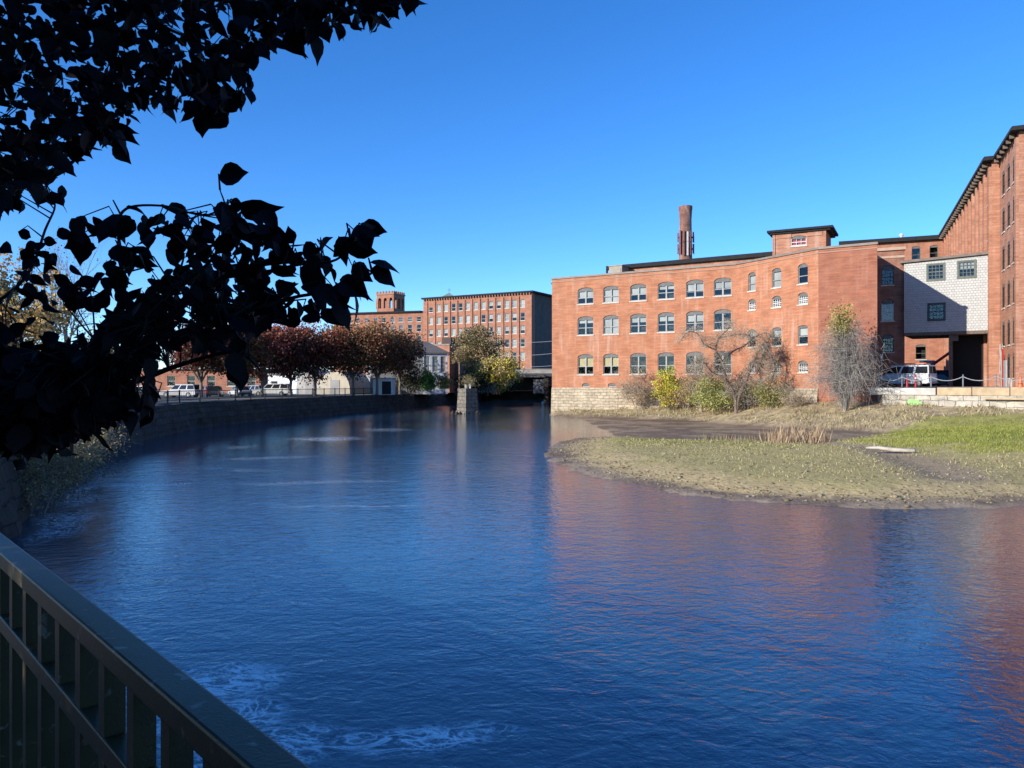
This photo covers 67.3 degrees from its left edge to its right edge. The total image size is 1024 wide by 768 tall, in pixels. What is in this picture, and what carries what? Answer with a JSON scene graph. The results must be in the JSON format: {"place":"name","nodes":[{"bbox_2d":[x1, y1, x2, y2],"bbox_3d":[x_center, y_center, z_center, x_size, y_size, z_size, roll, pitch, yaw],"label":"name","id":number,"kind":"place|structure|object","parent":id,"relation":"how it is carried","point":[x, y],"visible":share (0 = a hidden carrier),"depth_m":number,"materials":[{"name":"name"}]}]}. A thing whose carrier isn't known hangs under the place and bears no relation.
{"place":"outdoors","nodes":[
{"label":"outdoors","id":0,"kind":"place"},
{"bbox_2d":[155,393,371,405],"bbox_3d":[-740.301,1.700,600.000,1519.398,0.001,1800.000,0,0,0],"label":"bank","id":1,"kind":"structure","parent":0,"point":[195,401],"depth_m":84.34,"materials":[{"name":"stone"}]},
{"bbox_2d":[0,248,91,350],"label":"golden tree","id":2,"kind":"object","parent":1,"relation":"on","point":[37,326],"visible":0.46,"depth_m":61.96,"materials":[{"name":"yellow plant"}]},
{"bbox_2d":[13,219,109,341],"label":"bare tree","id":3,"kind":"object","parent":1,"relation":"on","point":[61,304],"visible":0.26,"depth_m":84.77,"materials":[{"name":"brown plant"}]},
{"bbox_2d":[11,428,138,517],"bbox_3d":[-14.519,1.976,23.505,5.080,4.942,4.806,0,0,0],"label":"bank bush","id":4,"kind":"object","parent":1,"relation":"on","point":[54,477],"visible":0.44,"depth_m":23.80,"materials":[{"name":"green plant"}]},
{"bbox_2d":[28,421,134,496],"bbox_3d":[-16.506,2.121,27.398,4.739,4.492,5.131,0,0,0],"label":"bank bush","id":5,"kind":"object","parent":1,"relation":"on","point":[105,438],"visible":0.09,"depth_m":28.00,"materials":[{"name":"green plant"}]},
{"bbox_2d":[63,424,130,477],"bbox_3d":[-18.337,1.886,32.995,4.828,4.846,3.835,0,0,0],"label":"bank bush","id":6,"kind":"object","parent":1,"relation":"on","point":[94,445],"visible":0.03,"depth_m":33.08,"materials":[{"name":"green plant"}]},
{"bbox_2d":[159,320,229,396],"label":"maple tree","id":7,"kind":"object","parent":1,"relation":"on","point":[195,366],"visible":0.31,"depth_m":96.06,"materials":[{"name":"red plant"}]},
{"bbox_2d":[136,369,276,392],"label":"brick building","id":8,"kind":"structure","parent":1,"relation":"on","point":[169,380],"depth_m":147.57,"materials":[{"name":"red brick"}]},
{"bbox_2d":[0,0,425,470],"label":"plum tree","id":9,"kind":"object","parent":1,"relation":"on","point":[55,394],"visible":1,"depth_m":2.25,"materials":[{"name":"black plant"}]},
{"bbox_2d":[0,393,457,539],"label":"quay wall","id":10,"kind":"structure","parent":1,"relation":"on","point":[169,418],"depth_m":72.79,"materials":[{"name":"stone"}]},
{"bbox_2d":[208,332,278,396],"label":"maple tree","id":11,"kind":"object","parent":1,"relation":"on","point":[250,363],"visible":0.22,"depth_m":100.25,"materials":[{"name":"red plant"}]},
{"bbox_2d":[158,394,357,399],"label":"parking lot","id":12,"kind":"structure","parent":1,"relation":"on","point":[203,397],"depth_m":104.34,"materials":[{"name":"asphalt"}]},
{"bbox_2d":[159,384,198,396],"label":"parked suv","id":13,"kind":"object","parent":12,"relation":"on","point":[184,388],"visible":0.5,"depth_m":97.10,"materials":[{"name":"white paint"}]},
{"bbox_2d":[206,386,223,396],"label":"parked car","id":14,"kind":"object","parent":12,"relation":"on","point":[214,387],"visible":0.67,"depth_m":101.08,"materials":[{"name":"paint"}]},
{"bbox_2d":[229,386,251,395],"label":"parked car","id":15,"kind":"object","parent":12,"relation":"on","point":[246,388],"visible":0.58,"depth_m":106.11,"materials":[{"name":"white paint"}]},
{"bbox_2d":[252,384,292,395],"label":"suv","id":16,"kind":"object","parent":12,"relation":"on","point":[275,386],"visible":0.53,"depth_m":110.13,"materials":[{"name":"white paint"}]},
{"bbox_2d":[296,371,328,393],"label":"hoop tent","id":17,"kind":"object","parent":12,"relation":"on","point":[303,384],"visible":0.12,"depth_m":128.00,"materials":[{"name":"white fabric"}]},
{"bbox_2d":[319,371,370,393],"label":"hoop tent","id":18,"kind":"object","parent":12,"relation":"on","point":[336,380],"visible":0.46,"depth_m":126.00,"materials":[{"name":"beige fabric"}]},
{"bbox_2d":[139,388,403,403],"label":"iron fence","id":19,"kind":"object","parent":1,"relation":"on","point":[165,395],"visible":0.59,"depth_m":86.41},
{"bbox_2d":[243,325,303,395],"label":"maple tree","id":20,"kind":"object","parent":1,"relation":"on","point":[276,349],"visible":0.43,"depth_m":102.83,"materials":[{"name":"red plant"}]},
{"bbox_2d":[268,374,299,393],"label":"white shed","id":21,"kind":"structure","parent":1,"relation":"on","point":[276,380],"depth_m":134.59,"materials":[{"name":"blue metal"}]},
{"bbox_2d":[264,323,331,395],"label":"maple tree","id":22,"kind":"object","parent":1,"relation":"on","point":[300,364],"visible":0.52,"depth_m":106.04,"materials":[{"name":"red plant"}]},
{"bbox_2d":[282,320,350,395],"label":"maple tree","id":23,"kind":"object","parent":1,"relation":"on","point":[321,349],"visible":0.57,"depth_m":109.59,"materials":[{"name":"red plant"}]},
{"bbox_2d":[308,318,395,394],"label":"maple tree","id":24,"kind":"object","parent":1,"relation":"on","point":[366,348],"visible":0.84,"depth_m":112.08,"materials":[{"name":"brown plant"}]},
{"bbox_2d":[331,316,423,394],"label":"maple tree","id":25,"kind":"object","parent":1,"relation":"on","point":[400,342],"visible":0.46,"depth_m":117.73,"materials":[{"name":"brown plant"}]},
{"bbox_2d":[335,311,422,374],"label":"mill","id":26,"kind":"object","parent":1,"relation":"on","point":[409,320],"visible":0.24,"depth_m":252.20,"materials":[{"name":"brick"}]},
{"bbox_2d":[372,378,395,394],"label":"white kiosk","id":27,"kind":"object","parent":1,"relation":"on","point":[386,386],"visible":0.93,"depth_m":119.00,"materials":[{"name":"paint"}]},
{"bbox_2d":[382,381,390,393],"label":"door","id":28,"kind":"structure","parent":27,"relation":"in","point":[386,385],"depth_m":118.96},
{"bbox_2d":[376,291,405,311],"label":"bell tower","id":29,"kind":"structure","parent":1,"relation":"on","point":[385,299],"depth_m":275.16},
{"bbox_2d":[384,327,426,395],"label":"maple tree","id":30,"kind":"object","parent":1,"relation":"on","point":[402,374],"visible":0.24,"depth_m":127.33,"materials":[{"name":"red plant"}]},
{"bbox_2d":[366,341,449,393],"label":"gabled building","id":31,"kind":"structure","parent":1,"relation":"on","point":[434,360],"depth_m":136.76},
{"bbox_2d":[392,366,428,394],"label":"dark bush","id":32,"kind":"object","parent":1,"relation":"on","point":[412,383],"visible":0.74,"depth_m":130.56,"materials":[{"name":"green plant"}]},
{"bbox_2d":[418,369,439,395],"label":"green bush","id":33,"kind":"object","parent":1,"relation":"on","point":[428,379],"visible":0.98,"depth_m":127.46,"materials":[{"name":"green plant"}]},
{"bbox_2d":[435,372,452,396],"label":"bush","id":34,"kind":"object","parent":1,"relation":"on","point":[444,382],"visible":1,"depth_m":125.57,"materials":[{"name":"green plant"}]},
{"bbox_2d":[433,337,494,392],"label":"brick block","id":35,"kind":"structure","parent":1,"relation":"on","point":[446,344],"depth_m":158.19,"materials":[{"name":"brick"}]},
{"bbox_2d":[448,367,498,394],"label":"riverside bush","id":36,"kind":"object","parent":1,"relation":"on","point":[482,385],"visible":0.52,"depth_m":145.16,"materials":[{"name":"green plant"}]},
{"bbox_2d":[448,324,507,393],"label":"oak tree","id":37,"kind":"object","parent":1,"relation":"on","point":[474,345],"visible":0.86,"depth_m":149.24,"materials":[{"name":"green plant"}]},
{"bbox_2d":[421,290,551,378],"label":"brick mill","id":38,"kind":"object","parent":1,"relation":"on","point":[520,316],"visible":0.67,"depth_m":237.27,"materials":[{"name":"red brick"}]},
{"bbox_2d":[473,345,524,395],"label":"yellow tree","id":39,"kind":"object","parent":1,"relation":"on","point":[504,373],"visible":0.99,"depth_m":142.30,"materials":[{"name":"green plant"}]},
{"bbox_2d":[493,369,520,394],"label":"bank bush","id":40,"kind":"object","parent":1,"relation":"on","point":[512,386],"visible":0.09,"depth_m":175.51,"materials":[{"name":"green plant"}]},
{"bbox_2d":[0,0,1023,370],"label":"sky","id":41,"kind":"structure","parent":0,"point":[497,146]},
{"bbox_2d":[10,400,1023,767],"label":"river water","id":42,"kind":"structure","parent":0,"point":[444,586],"depth_m":14.21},
{"bbox_2d":[451,384,479,413],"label":"stone pier","id":43,"kind":"structure","parent":42,"relation":"in","point":[467,400],"depth_m":104.16,"materials":[{"name":"stone"}]},
{"bbox_2d":[459,373,477,386],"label":"pier shrub","id":44,"kind":"object","parent":43,"relation":"on","point":[467,381],"visible":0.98,"depth_m":104.94,"materials":[{"name":"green plant"}]},
{"bbox_2d":[477,369,551,400],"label":"road bridge","id":45,"kind":"structure","parent":42,"relation":"in","point":[538,382],"depth_m":196.24,"materials":[{"name":"concrete"}]},
{"bbox_2d":[544,401,1023,508],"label":"shore terrain","id":46,"kind":"structure","parent":0,"point":[652,424],"depth_m":37.65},
{"bbox_2d":[611,360,655,412],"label":"brown shrub","id":47,"kind":"object","parent":46,"relation":"on","point":[639,392],"visible":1,"depth_m":90.25,"materials":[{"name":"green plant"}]},
{"bbox_2d":[651,365,686,409],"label":"yellow shrub","id":48,"kind":"object","parent":46,"relation":"on","point":[666,384],"visible":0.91,"depth_m":87.93,"materials":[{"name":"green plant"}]},
{"bbox_2d":[662,371,705,410],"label":"orange shrub","id":49,"kind":"object","parent":46,"relation":"on","point":[683,395],"visible":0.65,"depth_m":86.57,"materials":[{"name":"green plant"}]},
{"bbox_2d":[679,351,721,412],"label":"tan shrub","id":50,"kind":"object","parent":46,"relation":"on","point":[698,381],"visible":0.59,"depth_m":85.24,"materials":[{"name":"beige plant"}]},
{"bbox_2d":[685,374,747,413],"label":"green shrub","id":51,"kind":"object","parent":46,"relation":"on","point":[714,398],"visible":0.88,"depth_m":81.97,"materials":[{"name":"green plant"}]},
{"bbox_2d":[664,309,793,413],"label":"gnarled tree","id":52,"kind":"object","parent":46,"relation":"on","point":[723,363],"visible":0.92,"depth_m":79.39,"materials":[{"name":"brown plant"}]},
{"bbox_2d":[696,433,767,441],"bbox_3d":[15.277,3.648,52.007,5.127,0.937,3.162,0,0,0],"label":"reed fringe","id":53,"kind":"object","parent":46,"relation":"on","point":[716,436],"visible":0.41,"depth_m":52.04,"materials":[{"name":"brown plant"}]},
{"bbox_2d":[724,367,757,409],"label":"dark shrub","id":54,"kind":"object","parent":46,"relation":"on","point":[746,403],"visible":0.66,"depth_m":81.43,"materials":[{"name":"brown plant"}]},
{"bbox_2d":[747,380,789,407],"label":"shrub","id":55,"kind":"object","parent":46,"relation":"on","point":[767,395],"visible":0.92,"depth_m":78.43,"materials":[{"name":"green plant"}]},
{"bbox_2d":[550,399,1019,430],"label":"bank grass","id":56,"kind":"structure","parent":46,"relation":"on","point":[846,414],"depth_m":69.79,"materials":[{"name":"beige plant"}]},
{"bbox_2d":[770,381,816,408],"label":"dead weeds","id":57,"kind":"object","parent":46,"relation":"on","point":[793,400],"visible":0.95,"depth_m":75.97,"materials":[{"name":"brown plant"}]},
{"bbox_2d":[759,422,834,443],"bbox_3d":[18.149,3.197,49.324,4.053,1.841,4.538,0,0,0],"label":"reed clump","id":58,"kind":"object","parent":46,"relation":"on","point":[808,437],"visible":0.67,"depth_m":48.65,"materials":[{"name":"beige plant"}]},
{"bbox_2d":[791,292,900,411],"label":"weeping tree","id":59,"kind":"object","parent":46,"relation":"on","point":[843,356],"visible":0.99,"depth_m":70.17,"materials":[{"name":"grey plant"}]},
{"bbox_2d":[866,444,915,452],"bbox_3d":[19.566,3.281,39.776,2.350,0.451,0.298,0,0,39],"label":"driftwood log","id":60,"kind":"object","parent":46,"relation":"on","point":[891,449],"visible":1,"depth_m":39.66,"materials":[{"name":"white wood"}]},
{"bbox_2d":[869,387,1023,409],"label":"yard wall","id":61,"kind":"structure","parent":46,"relation":"on","point":[1010,397],"depth_m":66.11,"materials":[{"name":"stone"}]},
{"bbox_2d":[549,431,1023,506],"bbox_3d":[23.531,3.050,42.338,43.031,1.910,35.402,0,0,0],"label":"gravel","id":62,"kind":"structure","parent":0,"point":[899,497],"depth_m":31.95,"materials":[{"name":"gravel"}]},
{"bbox_2d":[597,418,1023,487],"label":"grass","id":63,"kind":"structure","parent":0,"point":[960,438],"depth_m":44.64,"materials":[{"name":"green plant"}]},
{"bbox_2d":[877,386,957,386],"bbox_3d":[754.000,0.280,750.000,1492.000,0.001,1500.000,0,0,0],"label":"mill yard","id":64,"kind":"structure","parent":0,"point":[923,386],"depth_m":86.15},
{"bbox_2d":[677,205,693,259],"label":"brick chimney","id":65,"kind":"object","parent":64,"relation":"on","point":[685,240],"visible":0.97,"depth_m":138.97,"materials":[{"name":"red brick"}]},
{"bbox_2d":[551,225,878,413],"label":"brick mill","id":66,"kind":"object","parent":64,"relation":"on","point":[793,282],"visible":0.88,"depth_m":88.83,"materials":[{"name":"red brick"}]},
{"bbox_2d":[577,288,593,305],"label":"window","id":67,"kind":"structure","parent":66,"relation":"in","point":[582,293],"depth_m":96.62,"materials":[{"name":"grey paint"}]},
{"bbox_2d":[577,316,593,335],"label":"window","id":68,"kind":"structure","parent":66,"relation":"in","point":[586,319],"depth_m":96.62,"materials":[{"name":"grey paint"}]},
{"bbox_2d":[577,354,593,375],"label":"window","id":69,"kind":"structure","parent":66,"relation":"in","point":[585,360],"depth_m":96.62,"materials":[{"name":"grey paint"}]},
{"bbox_2d":[602,286,618,303],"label":"window","id":70,"kind":"structure","parent":66,"relation":"in","point":[611,294],"depth_m":94.80,"materials":[{"name":"grey paint"}]},
{"bbox_2d":[602,315,618,334],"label":"window","id":71,"kind":"structure","parent":66,"relation":"in","point":[611,321],"depth_m":94.80,"materials":[{"name":"glass"}]},
{"bbox_2d":[602,354,618,374],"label":"window","id":72,"kind":"structure","parent":66,"relation":"in","point":[611,362],"depth_m":94.75,"materials":[{"name":"grey paint"}]},
{"bbox_2d":[608,265,629,272],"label":"roof unit","id":73,"kind":"structure","parent":66,"relation":"on","point":[617,268],"depth_m":99.87,"materials":[{"name":"beige metal"}]},
{"bbox_2d":[629,353,645,374],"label":"window","id":74,"kind":"structure","parent":66,"relation":"in","point":[638,355],"depth_m":92.89,"materials":[{"name":"grey paint"}]},
{"bbox_2d":[629,284,646,301],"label":"window","id":75,"kind":"structure","parent":66,"relation":"in","point":[637,289],"depth_m":92.92,"materials":[{"name":"grey paint"}]},
{"bbox_2d":[629,314,646,334],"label":"window","id":76,"kind":"structure","parent":66,"relation":"in","point":[638,318],"depth_m":92.90,"materials":[{"name":"grey paint"}]},
{"bbox_2d":[657,282,674,300],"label":"window","id":77,"kind":"structure","parent":66,"relation":"in","point":[665,285],"depth_m":91.10,"materials":[{"name":"grey paint"}]},
{"bbox_2d":[657,312,674,332],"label":"window","id":78,"kind":"structure","parent":66,"relation":"in","point":[669,316],"depth_m":91.10,"materials":[{"name":"grey paint"}]},
{"bbox_2d":[658,352,673,374],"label":"window","id":79,"kind":"structure","parent":66,"relation":"in","point":[666,354],"depth_m":91.05,"materials":[{"name":"grey paint"}]},
{"bbox_2d":[685,280,703,298],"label":"window","id":80,"kind":"structure","parent":66,"relation":"in","point":[695,286],"depth_m":89.25,"materials":[{"name":"grey paint"}]},
{"bbox_2d":[685,352,703,374],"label":"window","id":81,"kind":"structure","parent":66,"relation":"in","point":[693,354],"depth_m":89.33,"materials":[{"name":"grey paint"}]},
{"bbox_2d":[686,311,703,331],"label":"window","id":82,"kind":"structure","parent":66,"relation":"in","point":[693,316],"depth_m":89.27,"materials":[{"name":"grey paint"}]},
{"bbox_2d":[713,278,731,296],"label":"window","id":83,"kind":"structure","parent":66,"relation":"in","point":[723,283],"depth_m":87.54,"materials":[{"name":"grey paint"}]},
{"bbox_2d":[713,309,731,330],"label":"window","id":84,"kind":"structure","parent":66,"relation":"in","point":[723,311],"depth_m":87.54,"materials":[{"name":"grey paint"}]},
{"bbox_2d":[747,272,755,292],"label":"window","id":85,"kind":"structure","parent":66,"relation":"in","point":[752,280],"depth_m":84.79,"materials":[{"name":"grey paint"}]},
{"bbox_2d":[747,299,755,311],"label":"window","id":86,"kind":"structure","parent":66,"relation":"in","point":[751,301],"depth_m":84.68,"materials":[{"name":"white paint"}]},
{"bbox_2d":[771,268,781,288],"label":"window","id":87,"kind":"structure","parent":66,"relation":"in","point":[776,276],"depth_m":81.78,"materials":[{"name":"glass"}]},
{"bbox_2d":[771,296,781,308],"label":"window","id":88,"kind":"structure","parent":66,"relation":"in","point":[775,298],"depth_m":81.58,"materials":[{"name":"glass"}]},
{"bbox_2d":[772,328,781,346],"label":"window","id":89,"kind":"structure","parent":66,"relation":"in","point":[778,330],"depth_m":81.78,"materials":[{"name":"grey paint"}]},
{"bbox_2d":[797,264,808,285],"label":"window","id":90,"kind":"structure","parent":66,"relation":"in","point":[802,265],"depth_m":78.66,"materials":[{"name":"grey paint"}]},
{"bbox_2d":[797,292,808,305],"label":"window","id":91,"kind":"structure","parent":66,"relation":"in","point":[803,300],"depth_m":78.63,"materials":[{"name":"white paint"}]},
{"bbox_2d":[797,325,808,345],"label":"window","id":92,"kind":"structure","parent":66,"relation":"in","point":[803,330],"depth_m":78.65,"materials":[{"name":"glass"}]},
{"bbox_2d":[797,361,808,373],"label":"window","id":93,"kind":"structure","parent":66,"relation":"in","point":[801,362],"depth_m":78.55,"materials":[{"name":"white paint"}]},
{"bbox_2d":[877,246,905,387],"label":"brick wing","id":94,"kind":"structure","parent":64,"relation":"on","point":[890,302],"depth_m":87.78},
{"bbox_2d":[880,299,894,321],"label":"window","id":95,"kind":"structure","parent":94,"relation":"in","point":[887,309],"depth_m":88.04,"materials":[{"name":"white paint"}]},
{"bbox_2d":[881,265,894,285],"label":"window","id":96,"kind":"structure","parent":94,"relation":"in","point":[887,267],"depth_m":87.89,"materials":[{"name":"glass"}]},
{"bbox_2d":[882,334,894,352],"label":"window","id":97,"kind":"structure","parent":94,"relation":"in","point":[886,336],"depth_m":87.91,"materials":[{"name":"glass"}]},
{"bbox_2d":[877,363,937,386],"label":"passenger van","id":98,"kind":"object","parent":64,"relation":"on","point":[921,371],"visible":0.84,"depth_m":74.52,"materials":[{"name":"white metal"}]},
{"bbox_2d":[839,125,1023,387],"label":"tall brick mill","id":99,"kind":"object","parent":64,"relation":"on","point":[986,214],"visible":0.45,"depth_m":81.30,"materials":[{"name":"red brick"}]},
{"bbox_2d":[900,251,987,338],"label":"shingled bridge house","id":100,"kind":"structure","parent":99,"relation":"attached to","point":[945,296],"depth_m":84.20,"materials":[{"name":"white"}]},
{"bbox_2d":[926,262,944,281],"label":"window","id":101,"kind":"structure","parent":100,"relation":"in","point":[931,264],"depth_m":84.81,"materials":[{"name":"green paint"}]},
{"bbox_2d":[927,302,945,320],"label":"window","id":102,"kind":"structure","parent":100,"relation":"in","point":[928,304],"depth_m":84.73,"materials":[{"name":"black metal"}]},
{"bbox_2d":[957,259,976,278],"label":"window","id":103,"kind":"structure","parent":100,"relation":"in","point":[962,264],"depth_m":83.13,"materials":[{"name":"green paint"}]},
{"bbox_2d":[1003,360,1006,386],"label":"door","id":104,"kind":"structure","parent":99,"relation":"in","point":[1004,361],"depth_m":77.88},
{"bbox_2d":[919,352,948,385],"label":"boom lift","id":105,"kind":"object","parent":64,"relation":"on","point":[931,362],"visible":0.13,"depth_m":107.28,"materials":[{"name":"blue metal"}]},
{"bbox_2d":[922,374,948,385],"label":"dark car","id":106,"kind":"object","parent":64,"relation":"on","point":[942,377],"visible":0.21,"depth_m":90.93,"materials":[{"name":"black paint"}]},
{"bbox_2d":[932,370,948,384],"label":"dumpster","id":107,"kind":"object","parent":64,"relation":"on","point":[945,372],"visible":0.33,"depth_m":96.10,"materials":[{"name":"blue paint"}]},
{"bbox_2d":[878,374,1023,386],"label":"chain barrier","id":108,"kind":"object","parent":64,"relation":"on","point":[931,377],"visible":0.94,"depth_m":67.52,"materials":[{"name":"grey metal"}]},
{"bbox_2d":[949,335,982,386],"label":"doorway","id":109,"kind":"structure","parent":64,"relation":"on","point":[966,356],"depth_m":85.49,"materials":[{"name":"black"}]},
{"label":"walkway","id":110,"kind":"structure","parent":0,"visible":0},
{"bbox_2d":[0,533,309,767],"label":"steel railing","id":111,"kind":"object","parent":110,"relation":"on","point":[74,663],"visible":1,"depth_m":1.76,"materials":[{"name":"metal"}]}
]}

